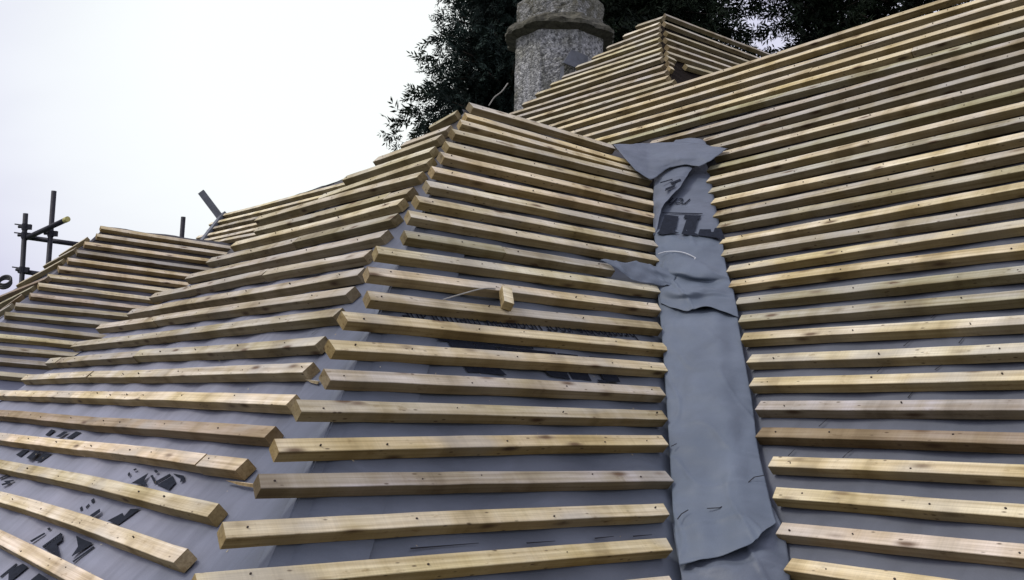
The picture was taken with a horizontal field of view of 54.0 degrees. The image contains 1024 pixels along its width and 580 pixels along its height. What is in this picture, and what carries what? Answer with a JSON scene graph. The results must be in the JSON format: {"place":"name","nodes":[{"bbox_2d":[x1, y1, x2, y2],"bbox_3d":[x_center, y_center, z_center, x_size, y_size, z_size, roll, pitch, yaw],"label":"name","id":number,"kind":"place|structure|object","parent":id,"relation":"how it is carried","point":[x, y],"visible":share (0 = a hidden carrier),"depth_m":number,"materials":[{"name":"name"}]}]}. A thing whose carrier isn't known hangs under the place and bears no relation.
{"place":"outdoors","nodes":[
{"label":"outdoors","id":0,"kind":"place"},
{"bbox_2d":[0,0,970,294],"label":"sky","id":1,"kind":"structure","parent":0,"point":[128,111],"materials":[{"name":"white"}]},
{"label":"ground","id":2,"kind":"structure","parent":0,"visible":0},
{"bbox_2d":[12,190,77,282],"bbox_3d":[-5.304,2.571,11.109,1.119,7.456,0.451,-4,-9,36],"label":"scaffold","id":3,"kind":"object","parent":2,"relation":"on","point":[22,270],"visible":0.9,"depth_m":11.57,"materials":[{"name":"metal"}]},
{"bbox_2d":[0,275,12,289],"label":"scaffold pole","id":4,"kind":"object","parent":3,"relation":"attached to","point":[7,285],"visible":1,"depth_m":7.04,"materials":[{"name":"grey metal"}]},
{"bbox_2d":[179,217,185,236],"bbox_3d":[-4.269,2.757,12.235,0.092,7.425,0.058,1,-7,0],"label":"scaffold pole","id":5,"kind":"object","parent":2,"relation":"on","point":[182,227],"visible":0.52,"depth_m":12.67,"materials":[{"name":"metal"}]},
{"bbox_2d":[385,0,521,151],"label":"cypress tree","id":6,"kind":"object","parent":2,"relation":"on","point":[486,53],"visible":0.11,"depth_m":14.87,"materials":[{"name":"green plant"}]},
{"bbox_2d":[0,0,1023,579],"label":"house","id":7,"kind":"structure","parent":2,"relation":"on","point":[866,182],"depth_m":3.64,"materials":[{"name":"wood"}]},
{"bbox_2d":[198,190,221,217],"bbox_3d":[-3.307,-0.882,11.207,0.075,0.546,0.041,-38,-6,-5],"label":"metal strip","id":8,"kind":"object","parent":7,"relation":"attached to","point":[210,204],"visible":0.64,"depth_m":11.20,"materials":[{"name":"grey metal"}]},
{"bbox_2d":[443,288,495,299],"bbox_3d":[-0.138,0.013,3.477,0.022,0.075,0.285,-4,-9,36],"label":"twine","id":9,"kind":"object","parent":7,"relation":"on","point":[468,292],"visible":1,"depth_m":3.44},
{"bbox_2d":[488,83,507,105],"bbox_3d":[-0.125,-1.791,9.203,0.178,0.223,0.012,1,-7,0],"label":"wire","id":10,"kind":"object","parent":7,"relation":"attached to","point":[497,94],"visible":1,"depth_m":9.20,"materials":[{"name":"grey metal"}]},
{"bbox_2d":[499,285,513,310],"bbox_3d":[-0.020,0.029,3.607,0.038,0.034,0.115,18,27,-15],"label":"timber offcut","id":11,"kind":"object","parent":7,"relation":"on","point":[506,297],"visible":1,"depth_m":3.58,"materials":[{"name":"beige wood"}]},
{"bbox_2d":[601,229,738,316],"bbox_3d":[0.762,-0.097,4.530,0.577,0.521,0.727,-1,-8,18],"label":"roofing membrane","id":12,"kind":"object","parent":7,"relation":"on","point":[684,282],"visible":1,"depth_m":4.40,"materials":[{"name":"grey plastic"}]},
{"bbox_2d":[658,251,695,258],"bbox_3d":[0.755,-0.137,4.587,0.100,0.102,0.175,5,-8,-25],"label":"cord","id":13,"kind":"object","parent":12,"relation":"on","point":[678,251],"visible":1,"depth_m":4.62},
{"bbox_2d":[614,138,727,240],"bbox_3d":[0.911,-0.558,5.304,0.594,0.832,1.152,3,-7,-11],"label":"roofing membrane","id":14,"kind":"object","parent":7,"relation":"on","point":[676,171],"visible":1,"depth_m":5.37,"materials":[{"name":"grey plastic"}]},
{"bbox_2d":[658,294,775,564],"bbox_3d":[0.711,0.396,3.621,0.314,0.984,1.424,1,-7,6],"label":"roofing membrane","id":15,"kind":"object","parent":7,"relation":"on","point":[721,503],"visible":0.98,"depth_m":3.37,"materials":[{"name":"grey plastic"}]},
{"bbox_2d":[672,507,789,579],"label":"roofing membrane","id":16,"kind":"object","parent":7,"relation":"on","point":[764,556],"visible":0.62,"depth_m":2.86,"materials":[{"name":"grey plastic"}]},
{"bbox_2d":[378,0,716,147],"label":"conifer tree","id":17,"kind":"object","parent":2,"relation":"on","point":[611,6],"visible":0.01,"depth_m":17.80,"materials":[{"name":"green plant"}]},
{"bbox_2d":[603,0,775,57],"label":"conifer tree","id":18,"kind":"object","parent":2,"relation":"on","point":[711,11],"visible":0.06,"depth_m":19.40,"materials":[{"name":"green plant"}]},
{"bbox_2d":[659,2,740,49],"bbox_3d":[3.567,-2.580,20.430,4.308,20.516,4.284,1,-7,0],"label":"conifer tree","id":19,"kind":"object","parent":2,"relation":"on","point":[717,29],"depth_m":20.52,"materials":[{"name":"green plant"}]},
{"bbox_2d":[749,0,909,56],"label":"conifer tree","id":20,"kind":"object","parent":2,"relation":"on","point":[804,15],"visible":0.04,"depth_m":20.50,"materials":[{"name":"green plant"}]},
{"bbox_2d":[790,0,973,43],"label":"conifer tree","id":21,"kind":"object","parent":2,"relation":"on","point":[887,9],"depth_m":20.00,"materials":[{"name":"green plant"}]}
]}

